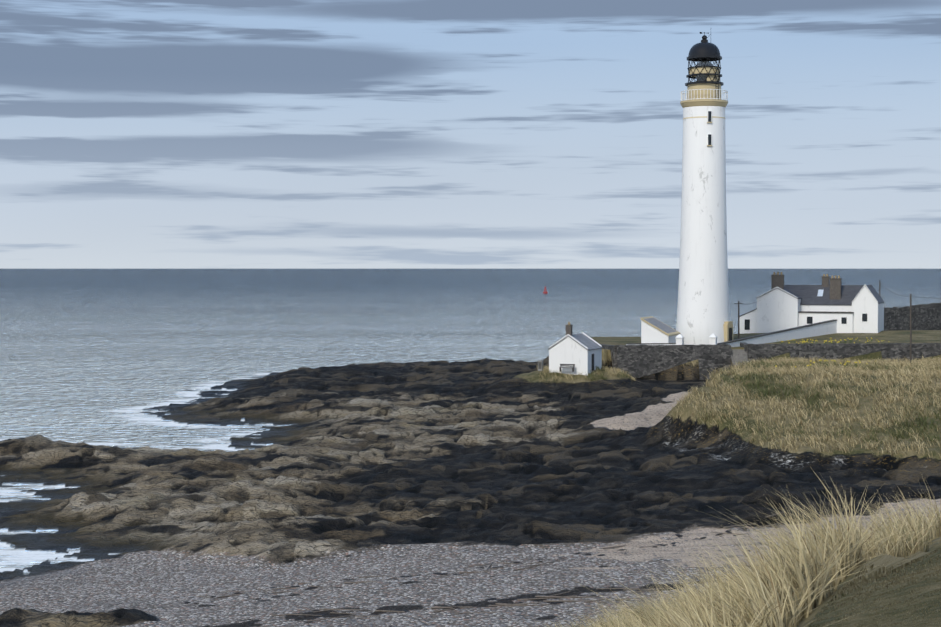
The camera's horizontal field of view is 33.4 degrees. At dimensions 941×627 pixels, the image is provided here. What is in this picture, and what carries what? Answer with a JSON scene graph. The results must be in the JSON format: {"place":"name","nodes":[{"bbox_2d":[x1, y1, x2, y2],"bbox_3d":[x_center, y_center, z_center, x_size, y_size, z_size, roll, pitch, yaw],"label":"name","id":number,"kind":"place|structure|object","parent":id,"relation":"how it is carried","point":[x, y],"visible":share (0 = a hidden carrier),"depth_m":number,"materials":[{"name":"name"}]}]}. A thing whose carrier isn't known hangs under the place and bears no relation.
{"place":"outdoors","nodes":[
{"label":"outdoors","id":0,"kind":"place"},
{"bbox_2d":[0,269,940,626],"bbox_3d":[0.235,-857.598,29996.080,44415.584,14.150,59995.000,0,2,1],"label":"shore ground","id":1,"kind":"structure","parent":0,"point":[172,441],"depth_m":116.67,"materials":[{"name":"stone"}]},
{"bbox_2d":[182,493,924,622],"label":"seaweed","id":2,"kind":"object","parent":1,"relation":"on","point":[537,598],"visible":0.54,"depth_m":67.81,"materials":[{"name":"black plant"}]},
{"bbox_2d":[548,322,602,374],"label":"small cottage","id":3,"kind":"structure","parent":1,"relation":"on","point":[582,351],"depth_m":176.88,"materials":[{"name":"white paint"}]},
{"bbox_2d":[640,316,679,342],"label":"shed","id":4,"kind":"structure","parent":1,"relation":"on","point":[654,330],"depth_m":192.00,"materials":[{"name":"white paint"}]},
{"bbox_2d":[626,334,717,344],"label":"gate pillars","id":5,"kind":"structure","parent":1,"relation":"on","point":[712,339],"depth_m":190.94,"materials":[{"name":"white paint"}]},
{"bbox_2d":[676,32,732,344],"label":"lighthouse","id":6,"kind":"object","parent":1,"relation":"on","point":[703,313],"visible":0.98,"depth_m":196.68,"materials":[{"name":"paint"}]},
{"bbox_2d":[514,472,940,626],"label":"dune grass","id":7,"kind":"structure","parent":1,"relation":"on","point":[790,587],"depth_m":11.98,"materials":[{"name":"beige plant"}]},
{"bbox_2d":[537,356,940,458],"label":"grass","id":8,"kind":"structure","parent":1,"relation":"on","point":[921,368],"depth_m":120.98,"materials":[{"name":"green plant"}]},
{"bbox_2d":[538,360,543,370],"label":"service cabinet","id":9,"kind":"object","parent":8,"relation":"on","point":[540,363],"visible":1,"depth_m":178.38,"materials":[{"name":"metal"}]},
{"bbox_2d":[559,364,574,371],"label":"bench","id":10,"kind":"object","parent":8,"relation":"on","point":[569,366],"visible":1,"depth_m":176.06,"materials":[{"name":"grey wood"}]},
{"bbox_2d":[600,303,940,379],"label":"station walls","id":11,"kind":"structure","parent":1,"relation":"on","point":[636,361],"depth_m":190.49,"materials":[{"name":"stone"}]},
{"bbox_2d":[740,272,884,333],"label":"keepers house","id":12,"kind":"structure","parent":1,"relation":"on","point":[848,308],"depth_m":224.07,"materials":[{"name":"white paint"}]},
{"bbox_2d":[775,337,888,368],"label":"daffodils","id":13,"kind":"object","parent":1,"relation":"on","point":[825,341],"visible":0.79,"depth_m":196.00,"materials":[{"name":"yellow plant"}]},
{"bbox_2d":[734,280,940,362],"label":"utility poles","id":14,"kind":"object","parent":1,"relation":"on","point":[910,296],"visible":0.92,"depth_m":167.18,"materials":[{"name":"brown wood"}]},
{"bbox_2d":[0,0,940,268],"label":"sky","id":15,"kind":"structure","parent":0,"point":[135,134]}
]}

